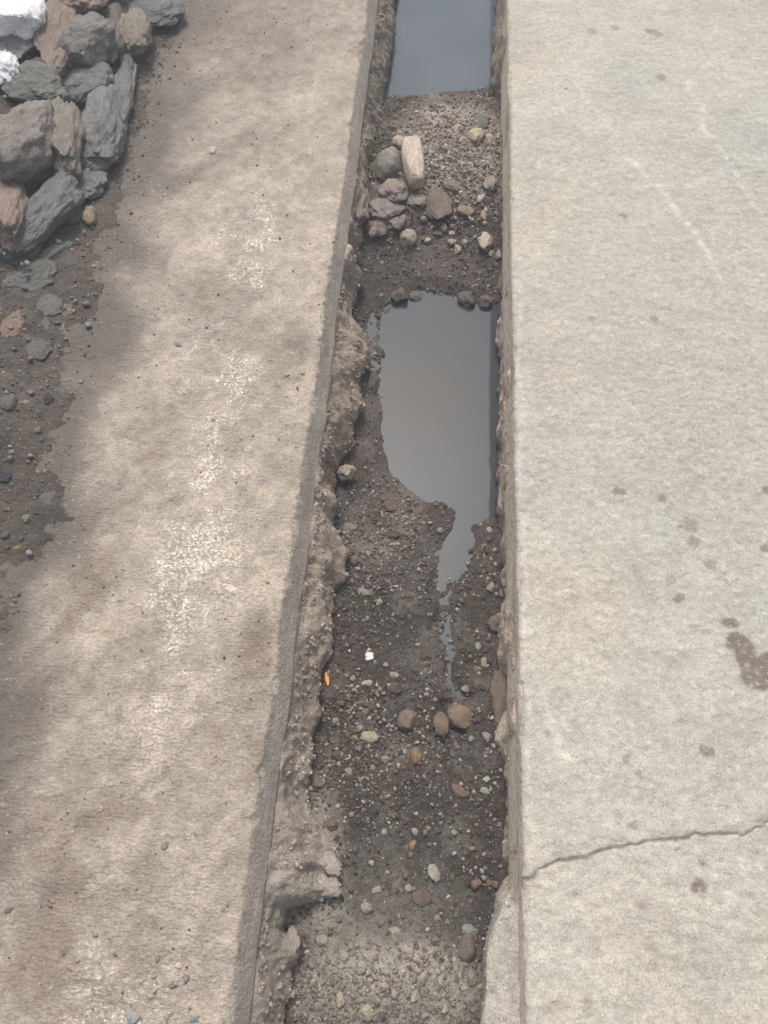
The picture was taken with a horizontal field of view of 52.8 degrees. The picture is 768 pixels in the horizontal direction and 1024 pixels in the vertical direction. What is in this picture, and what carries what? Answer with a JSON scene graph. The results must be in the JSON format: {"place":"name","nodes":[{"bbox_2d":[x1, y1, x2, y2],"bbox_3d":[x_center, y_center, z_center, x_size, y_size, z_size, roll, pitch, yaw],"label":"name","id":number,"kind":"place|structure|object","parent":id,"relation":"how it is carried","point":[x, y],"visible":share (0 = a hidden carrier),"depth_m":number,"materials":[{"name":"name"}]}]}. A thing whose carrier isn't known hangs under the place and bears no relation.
{"place":"outdoors","nodes":[
{"label":"outdoors","id":0,"kind":"place"},
{"bbox_2d":[0,0,179,633],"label":"ground","id":1,"kind":"structure","parent":0,"point":[13,524],"depth_m":1.86,"materials":[{"name":"soil"}]},
{"bbox_2d":[0,530,9,538],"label":"stone","id":2,"kind":"object","parent":1,"relation":"on","point":[5,534],"visible":1,"depth_m":1.64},
{"bbox_2d":[0,471,11,482],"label":"stone","id":3,"kind":"object","parent":1,"relation":"on","point":[5,476],"visible":1,"depth_m":1.70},
{"bbox_2d":[0,394,16,410],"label":"stone","id":4,"kind":"object","parent":1,"relation":"on","point":[8,402],"visible":1,"depth_m":1.78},
{"bbox_2d":[0,49,19,89],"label":"rock","id":5,"kind":"object","parent":1,"relation":"on","point":[9,64],"visible":0.69,"depth_m":2.18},
{"bbox_2d":[0,310,23,337],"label":"rock","id":6,"kind":"object","parent":1,"relation":"on","point":[6,323],"visible":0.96,"depth_m":1.90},
{"bbox_2d":[0,180,28,252],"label":"rock","id":7,"kind":"object","parent":1,"relation":"on","point":[14,199],"visible":0.7,"depth_m":1.96,"materials":[{"name":"stone"}]},
{"bbox_2d":[0,34,35,60],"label":"rock","id":8,"kind":"object","parent":1,"relation":"on","point":[18,47],"visible":0.46,"depth_m":2.26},
{"bbox_2d":[0,242,43,265],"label":"rock","id":9,"kind":"object","parent":1,"relation":"on","point":[13,258],"visible":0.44,"depth_m":1.99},
{"bbox_2d":[0,0,47,39],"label":"rock","id":10,"kind":"object","parent":1,"relation":"on","point":[24,19],"visible":0.67,"depth_m":2.25,"materials":[{"name":"stone"}]},
{"bbox_2d":[21,514,32,523],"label":"stone","id":11,"kind":"object","parent":1,"relation":"on","point":[27,518],"visible":1,"depth_m":1.66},
{"bbox_2d":[0,99,56,193],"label":"rock","id":12,"kind":"object","parent":1,"relation":"on","point":[27,157],"visible":0.87,"depth_m":2.02,"materials":[{"name":"stone"}]},
{"bbox_2d":[0,257,57,291],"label":"rock","id":13,"kind":"object","parent":1,"relation":"on","point":[41,271],"visible":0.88,"depth_m":1.98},
{"bbox_2d":[2,60,70,102],"bbox_3d":[-0.980,-1.213,2.216,0.190,0.095,0.174,12,62,7],"label":"rock","id":14,"kind":"object","parent":1,"relation":"on","point":[33,80],"visible":0.84,"depth_m":2.18,"materials":[{"name":"stone"}]},
{"bbox_2d":[24,337,52,359],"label":"rock","id":15,"kind":"object","parent":1,"relation":"on","point":[41,349],"visible":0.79,"depth_m":1.88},
{"bbox_2d":[43,393,53,403],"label":"stone","id":16,"kind":"object","parent":1,"relation":"on","point":[48,398],"visible":1,"depth_m":1.81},
{"bbox_2d":[13,170,84,253],"bbox_3d":[-0.895,-0.796,2.047,0.128,0.088,0.337,19,63,10],"label":"rock","id":17,"kind":"object","parent":1,"relation":"on","point":[56,199],"visible":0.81,"depth_m":2.02,"materials":[{"name":"stone"}]},
{"bbox_2d":[36,294,62,316],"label":"rock","id":18,"kind":"object","parent":1,"relation":"on","point":[49,304],"visible":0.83,"depth_m":1.95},
{"bbox_2d":[33,0,77,76],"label":"rock","id":19,"kind":"object","parent":1,"relation":"on","point":[59,15],"visible":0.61,"depth_m":2.28,"materials":[{"name":"stone"}]},
{"bbox_2d":[37,240,73,259],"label":"rock","id":20,"kind":"object","parent":1,"relation":"on","point":[53,251],"visible":0.74,"depth_m":2.03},
{"bbox_2d":[47,96,86,178],"bbox_3d":[-0.893,-1.035,2.150,0.127,0.112,0.332,-7,61,-4],"label":"rock","id":21,"kind":"object","parent":1,"relation":"on","point":[68,135],"visible":0.71,"depth_m":2.11,"materials":[{"name":"stone"}]},
{"bbox_2d":[64,206,83,223],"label":"rock","id":22,"kind":"object","parent":1,"relation":"on","point":[75,217],"visible":0.48,"depth_m":2.09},
{"bbox_2d":[59,0,108,15],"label":"rock","id":23,"kind":"object","parent":1,"relation":"on","point":[83,7],"visible":0.52,"depth_m":2.37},
{"bbox_2d":[62,61,113,107],"bbox_3d":[-0.909,-1.285,2.312,0.207,0.076,0.222,21,63,11],"label":"rock","id":24,"kind":"object","parent":1,"relation":"on","point":[81,83],"visible":0.43,"depth_m":2.27,"materials":[{"name":"stone"}]},
{"bbox_2d":[58,11,117,66],"bbox_3d":[-0.894,-1.401,2.326,0.138,0.136,0.204,16,62,9],"label":"rock","id":25,"kind":"object","parent":24,"relation":"on","point":[88,39],"visible":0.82,"depth_m":2.28,"materials":[{"name":"stone"}]},
{"bbox_2d":[82,205,95,224],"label":"stone","id":26,"kind":"object","parent":1,"relation":"on","point":[88,215],"visible":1,"depth_m":2.09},
{"bbox_2d":[77,167,107,198],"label":"rock","id":27,"kind":"object","parent":1,"relation":"on","point":[91,184],"visible":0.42,"depth_m":2.14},
{"bbox_2d":[80,84,128,170],"bbox_3d":[-0.826,-1.118,2.246,0.153,0.120,0.363,-4,61,-2],"label":"rock","id":28,"kind":"object","parent":1,"relation":"on","point":[104,117],"visible":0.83,"depth_m":2.19,"materials":[{"name":"stone"}]},
{"bbox_2d":[99,0,125,63],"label":"rock","id":29,"kind":"object","parent":1,"relation":"on","point":[112,12],"visible":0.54,"depth_m":2.42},
{"bbox_2d":[118,53,133,72],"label":"stone","id":30,"kind":"object","parent":1,"relation":"on","point":[127,58],"visible":0.45,"depth_m":2.39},
{"bbox_2d":[116,7,152,58],"bbox_3d":[-0.788,-1.514,2.454,0.101,0.089,0.226,-5,61,-3],"label":"rock","id":31,"kind":"object","parent":1,"relation":"on","point":[133,26],"visible":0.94,"depth_m":2.41,"materials":[{"name":"stone"}]},
{"bbox_2d":[128,0,185,28],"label":"rock","id":32,"kind":"object","parent":1,"relation":"on","point":[163,13],"visible":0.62,"depth_m":2.52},
{"bbox_2d":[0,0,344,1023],"bbox_3d":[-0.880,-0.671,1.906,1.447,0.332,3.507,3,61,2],"label":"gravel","id":33,"kind":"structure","parent":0,"point":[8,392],"depth_m":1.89,"materials":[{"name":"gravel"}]},
{"bbox_2d":[0,0,377,1023],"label":"path","id":34,"kind":"structure","parent":0,"point":[146,718],"depth_m":1.66,"materials":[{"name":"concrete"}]},
{"bbox_2d":[113,61,137,115],"bbox_3d":[-0.804,-1.288,2.359,0.097,0.067,0.354,-5,61,-3],"label":"rock","id":35,"kind":"object","parent":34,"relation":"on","point":[124,80],"visible":0.51,"depth_m":2.33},
{"bbox_2d":[127,1012,140,1023],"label":"stone","id":36,"kind":"object","parent":34,"relation":"on","point":[133,1017],"visible":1,"depth_m":1.25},
{"bbox_2d":[161,841,168,849],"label":"stone","id":37,"kind":"object","parent":34,"relation":"on","point":[164,845],"visible":1,"depth_m":1.37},
{"bbox_2d":[250,0,397,1023],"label":"bank","id":38,"kind":"structure","parent":0,"point":[285,888],"depth_m":1.70,"materials":[{"name":"concrete"}]},
{"bbox_2d":[286,925,300,957],"bbox_3d":[-0.170,0.802,1.446,0.029,0.017,0.054,-5,61,-3],"label":"mortar chunk","id":39,"kind":"object","parent":38,"relation":"on","point":[293,937],"visible":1,"depth_m":1.44,"materials":[{"name":"concrete"}]},
{"bbox_2d":[320,876,341,897],"bbox_3d":[-0.111,0.730,1.505,0.058,0.024,0.041,-5,61,-3],"label":"mortar chunk","id":40,"kind":"object","parent":38,"relation":"attached to","point":[330,885],"visible":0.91,"depth_m":1.50,"materials":[{"name":"concrete"}]},
{"bbox_2d":[323,862,341,876],"bbox_3d":[-0.102,0.700,1.517,0.038,0.018,0.026,3,61,2],"label":"mortar chunk","id":41,"kind":"object","parent":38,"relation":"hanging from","point":[333,869],"visible":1,"depth_m":1.51,"materials":[{"name":"concrete"}]},
{"bbox_2d":[335,464,356,480],"bbox_3d":[-0.102,-0.102,2.004,0.051,0.037,0.052,25,64,13],"label":"mortar chunk","id":42,"kind":"object","parent":38,"relation":"attached to","point":[345,472],"visible":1,"depth_m":1.99,"materials":[{"name":"concrete"}]},
{"bbox_2d":[283,85,507,1023],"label":"trench bed","id":43,"kind":"object","parent":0,"point":[359,917],"visible":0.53,"depth_m":1.73,"materials":[{"name":"soil"}]},
{"bbox_2d":[310,776,323,789],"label":"stone","id":44,"kind":"object","parent":43,"relation":"on","point":[317,782],"visible":1,"depth_m":1.63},
{"bbox_2d":[315,934,328,946],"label":"stone","id":45,"kind":"object","parent":43,"relation":"on","point":[321,939],"visible":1,"depth_m":1.47,"materials":[{"name":"stone"}]},
{"bbox_2d":[326,817,337,831],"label":"stone","id":46,"kind":"object","parent":43,"relation":"on","point":[331,824],"visible":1,"depth_m":1.57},
{"bbox_2d":[331,751,343,760],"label":"stone","id":47,"kind":"object","parent":43,"relation":"on","point":[336,755],"visible":1,"depth_m":1.66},
{"bbox_2d":[336,991,344,1007],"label":"stone","id":48,"kind":"object","parent":43,"relation":"on","point":[340,1001],"visible":1,"depth_m":1.42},
{"bbox_2d":[339,949,348,961],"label":"stone","id":49,"kind":"object","parent":43,"relation":"on","point":[343,955],"visible":1,"depth_m":1.45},
{"bbox_2d":[342,523,357,532],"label":"clod","id":50,"kind":"object","parent":43,"relation":"on","point":[349,527],"visible":1,"depth_m":1.94,"materials":[{"name":"stone"}]},
{"bbox_2d":[350,555,357,565],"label":"stone","id":51,"kind":"object","parent":43,"relation":"on","point":[353,560],"visible":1,"depth_m":1.88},
{"bbox_2d":[355,960,367,974],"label":"stone","id":52,"kind":"object","parent":43,"relation":"on","point":[361,968],"visible":1,"depth_m":1.43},
{"bbox_2d":[355,192,369,227],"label":"stone","id":53,"kind":"object","parent":43,"relation":"on","point":[362,215],"visible":0.65,"depth_m":2.38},
{"bbox_2d":[358,587,369,595],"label":"clod","id":54,"kind":"object","parent":43,"relation":"on","point":[364,591],"visible":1,"depth_m":1.85,"materials":[{"name":"stone"}]},
{"bbox_2d":[358,1004,374,1021],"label":"stone","id":55,"kind":"object","parent":43,"relation":"on","point":[365,1012],"visible":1,"depth_m":1.41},
{"bbox_2d":[361,902,372,913],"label":"stone","id":56,"kind":"object","parent":43,"relation":"on","point":[366,908],"visible":1,"depth_m":1.50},
{"bbox_2d":[361,680,372,685],"bbox_3d":[-0.039,0.385,1.744,0.029,0.010,0.016,1,61,1],"label":"stone chip","id":57,"kind":"object","parent":43,"relation":"on","point":[366,682],"visible":1,"depth_m":1.74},
{"bbox_2d":[361,949,376,962],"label":"stone","id":58,"kind":"object","parent":43,"relation":"on","point":[369,955],"visible":1,"depth_m":1.45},
{"bbox_2d":[360,731,378,743],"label":"stone","id":59,"kind":"object","parent":43,"relation":"on","point":[367,737],"visible":1,"depth_m":1.68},
{"bbox_2d":[365,652,373,660],"bbox_3d":[-0.034,0.331,1.775,0.020,0.010,0.020,-5,61,-3],"label":"stone chip","id":60,"kind":"object","parent":43,"relation":"on","point":[369,656],"visible":1,"depth_m":1.77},
{"bbox_2d":[368,226,376,237],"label":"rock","id":61,"kind":"object","parent":43,"relation":"on","point":[372,232],"visible":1,"depth_m":2.40,"materials":[{"name":"stone"}]},
{"bbox_2d":[366,372,379,392],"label":"stone","id":62,"kind":"object","parent":43,"relation":"on","point":[373,383],"visible":1,"depth_m":2.19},
{"bbox_2d":[364,219,387,236],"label":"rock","id":63,"kind":"object","parent":43,"relation":"on","point":[381,226],"visible":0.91,"depth_m":2.41,"materials":[{"name":"stone"}]},
{"bbox_2d":[372,885,381,892],"bbox_3d":[-0.014,0.752,1.539,0.023,0.008,0.013,-23,64,-12],"label":"stone chip","id":64,"kind":"object","parent":43,"relation":"on","point":[376,889],"visible":1,"depth_m":1.54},
{"bbox_2d":[257,0,514,1023],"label":"crumbs","id":65,"kind":"object","parent":43,"relation":"on","point":[281,848],"visible":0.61,"depth_m":1.75,"materials":[{"name":"stone"}]},
{"bbox_2d":[369,197,405,219],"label":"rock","id":66,"kind":"object","parent":43,"relation":"on","point":[380,208],"visible":0.88,"depth_m":2.42,"materials":[{"name":"stone"}]},
{"bbox_2d":[375,147,402,181],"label":"stone","id":67,"kind":"object","parent":43,"relation":"on","point":[389,162],"visible":0.88,"depth_m":2.46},
{"bbox_2d":[380,499,397,511],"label":"stone","id":68,"kind":"object","parent":43,"relation":"on","point":[389,505],"visible":1,"depth_m":1.98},
{"bbox_2d":[284,85,502,1023],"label":"grit","id":69,"kind":"object","parent":43,"relation":"on","point":[450,154],"visible":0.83,"depth_m":1.73,"materials":[{"name":"gravel"}]},
{"bbox_2d":[387,531,399,538],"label":"stone","id":70,"kind":"object","parent":43,"relation":"on","point":[393,535],"visible":1,"depth_m":1.94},
{"bbox_2d":[378,178,409,202],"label":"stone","id":71,"kind":"object","parent":43,"relation":"on","point":[393,190],"visible":1,"depth_m":2.42,"materials":[{"name":"stone"}]},
{"bbox_2d":[387,682,401,694],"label":"stone","id":72,"kind":"object","parent":43,"relation":"on","point":[395,688],"visible":1,"depth_m":1.73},
{"bbox_2d":[389,927,399,933],"bbox_3d":[0.020,0.805,1.487,0.028,0.006,0.012,-1,61,-1],"label":"stone chip","id":73,"kind":"object","parent":43,"relation":"on","point":[393,930],"visible":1,"depth_m":1.49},
{"bbox_2d":[390,988,399,998],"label":"pebble","id":74,"kind":"object","parent":43,"relation":"on","point":[394,994],"visible":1,"depth_m":1.42,"materials":[{"name":"stone"}]},
{"bbox_2d":[385,214,406,229],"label":"clod","id":75,"kind":"object","parent":43,"relation":"on","point":[397,222],"visible":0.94,"depth_m":2.42,"materials":[{"name":"stone"}]},
{"bbox_2d":[392,135,404,148],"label":"stone","id":76,"kind":"object","parent":43,"relation":"on","point":[397,140],"visible":0.61,"depth_m":2.50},
{"bbox_2d":[390,287,407,301],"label":"stone","id":77,"kind":"object","parent":43,"relation":"on","point":[399,294],"visible":1,"depth_m":2.33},
{"bbox_2d":[396,709,418,730],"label":"stone","id":78,"kind":"object","parent":43,"relation":"on","point":[407,719],"visible":1,"depth_m":1.69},
{"bbox_2d":[399,229,416,247],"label":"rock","id":79,"kind":"object","parent":43,"relation":"on","point":[408,237],"visible":1,"depth_m":2.40,"materials":[{"name":"stone"}]},
{"bbox_2d":[402,944,413,957],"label":"stone","id":80,"kind":"object","parent":43,"relation":"on","point":[407,951],"visible":1,"depth_m":1.45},
{"bbox_2d":[405,884,411,893],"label":"stone","id":81,"kind":"object","parent":43,"relation":"on","point":[408,888],"visible":1,"depth_m":1.54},
{"bbox_2d":[401,136,424,188],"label":"stone","id":82,"kind":"object","parent":43,"relation":"on","point":[412,156],"visible":1,"depth_m":2.42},
{"bbox_2d":[409,840,416,850],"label":"stone","id":83,"kind":"object","parent":43,"relation":"on","point":[412,844],"visible":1,"depth_m":1.57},
{"bbox_2d":[408,291,421,301],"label":"stone","id":84,"kind":"object","parent":43,"relation":"on","point":[415,296],"visible":1,"depth_m":2.36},
{"bbox_2d":[409,747,421,764],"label":"stone","id":85,"kind":"object","parent":43,"relation":"on","point":[415,755],"visible":1,"depth_m":1.66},
{"bbox_2d":[407,193,425,206],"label":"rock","id":86,"kind":"object","parent":43,"relation":"on","point":[418,199],"visible":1,"depth_m":2.42,"materials":[{"name":"stone"}]},
{"bbox_2d":[411,889,432,907],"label":"stone","id":87,"kind":"object","parent":43,"relation":"on","point":[422,898],"visible":1,"depth_m":1.52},
{"bbox_2d":[427,863,440,883],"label":"stone","id":88,"kind":"object","parent":43,"relation":"on","point":[434,873],"visible":1,"depth_m":1.55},
{"bbox_2d":[433,230,443,236],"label":"stone","id":89,"kind":"object","parent":43,"relation":"on","point":[438,233],"visible":1,"depth_m":2.42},
{"bbox_2d":[425,186,452,218],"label":"stone","id":90,"kind":"object","parent":43,"relation":"on","point":[439,202],"visible":1,"depth_m":2.42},
{"bbox_2d":[433,711,449,735],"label":"stone","id":91,"kind":"object","parent":43,"relation":"on","point":[441,720],"visible":1,"depth_m":1.70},
{"bbox_2d":[439,222,447,232],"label":"stone","id":92,"kind":"object","parent":43,"relation":"on","point":[443,227],"visible":1,"depth_m":2.42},
{"bbox_2d":[442,177,459,192],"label":"stone","id":93,"kind":"object","parent":43,"relation":"on","point":[450,185],"visible":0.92,"depth_m":2.46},
{"bbox_2d":[449,730,460,738],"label":"stone","id":94,"kind":"object","parent":43,"relation":"on","point":[456,734],"visible":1,"depth_m":1.72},
{"bbox_2d":[454,244,461,253],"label":"stone","id":95,"kind":"object","parent":43,"relation":"on","point":[457,248],"visible":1,"depth_m":2.41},
{"bbox_2d":[451,784,466,796],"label":"stone","id":96,"kind":"object","parent":43,"relation":"on","point":[458,790],"visible":1,"depth_m":1.63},
{"bbox_2d":[446,704,472,728],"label":"stone","id":97,"kind":"object","parent":43,"relation":"on","point":[459,716],"visible":0.97,"depth_m":1.72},
{"bbox_2d":[457,206,473,215],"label":"stone","id":98,"kind":"object","parent":43,"relation":"on","point":[464,210],"visible":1,"depth_m":2.43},
{"bbox_2d":[457,291,475,308],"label":"stone","id":99,"kind":"object","parent":43,"relation":"on","point":[466,299],"visible":1,"depth_m":2.33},
{"bbox_2d":[457,934,475,963],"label":"stone","id":100,"kind":"object","parent":43,"relation":"on","point":[466,947],"visible":1,"depth_m":1.48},
{"bbox_2d":[461,924,477,937],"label":"stone","id":101,"kind":"object","parent":43,"relation":"on","point":[467,929],"visible":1,"depth_m":1.50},
{"bbox_2d":[468,967,476,985],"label":"stone","id":102,"kind":"object","parent":43,"relation":"on","point":[472,977],"visible":1,"depth_m":1.46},
{"bbox_2d":[467,128,483,142],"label":"stone","id":103,"kind":"object","parent":43,"relation":"on","point":[475,135],"visible":1,"depth_m":2.55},
{"bbox_2d":[471,879,481,889],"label":"stone","id":104,"kind":"object","parent":43,"relation":"on","point":[476,884],"visible":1,"depth_m":1.54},
{"bbox_2d":[477,194,483,202],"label":"stone","id":105,"kind":"object","parent":43,"relation":"on","point":[480,198],"visible":1,"depth_m":2.46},
{"bbox_2d":[473,114,488,127],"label":"stone","id":106,"kind":"object","parent":43,"relation":"on","point":[482,119],"visible":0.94,"depth_m":2.62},
{"bbox_2d":[480,210,486,220],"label":"stone","id":107,"kind":"object","parent":43,"relation":"on","point":[483,214],"visible":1,"depth_m":2.44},
{"bbox_2d":[479,787,489,794],"bbox_3d":[0.212,0.589,1.635,0.025,0.010,0.017,3,61,2],"label":"stone chip","id":108,"kind":"object","parent":43,"relation":"on","point":[484,790],"visible":1,"depth_m":1.63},
{"bbox_2d":[477,295,492,307],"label":"stone","id":109,"kind":"object","parent":43,"relation":"on","point":[485,301],"visible":1,"depth_m":2.33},
{"bbox_2d":[477,232,493,251],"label":"stone","id":110,"kind":"object","parent":43,"relation":"on","point":[485,241],"visible":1,"depth_m":2.40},
{"bbox_2d":[482,175,498,191],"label":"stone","id":111,"kind":"object","parent":43,"relation":"on","point":[490,183],"visible":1,"depth_m":2.47,"materials":[{"name":"stone"}]},
{"bbox_2d":[487,582,494,592],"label":"stone","id":112,"kind":"object","parent":43,"relation":"on","point":[490,586],"visible":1,"depth_m":1.88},
{"bbox_2d":[487,615,498,632],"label":"stone","id":113,"kind":"object","parent":43,"relation":"on","point":[492,621],"visible":0.73,"depth_m":1.81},
{"bbox_2d":[490,669,506,726],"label":"stone","id":114,"kind":"object","parent":43,"relation":"on","point":[498,689],"visible":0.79,"depth_m":1.71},
{"bbox_2d":[365,289,500,768],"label":"water","id":115,"kind":"structure","parent":0,"point":[439,365],"depth_m":2.16,"materials":[{"name":"liquid"}]},
{"bbox_2d":[383,0,494,95],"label":"water","id":116,"kind":"structure","parent":0,"point":[439,46],"depth_m":3.00,"materials":[{"name":"liquid"}]},
{"bbox_2d":[480,0,519,1023],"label":"bank","id":117,"kind":"structure","parent":0,"point":[494,990],"depth_m":1.58,"materials":[{"name":"concrete"}]},
{"bbox_2d":[501,0,767,1023],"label":"pavement","id":118,"kind":"structure","parent":0,"point":[635,240],"depth_m":1.73,"materials":[{"name":"concrete"}]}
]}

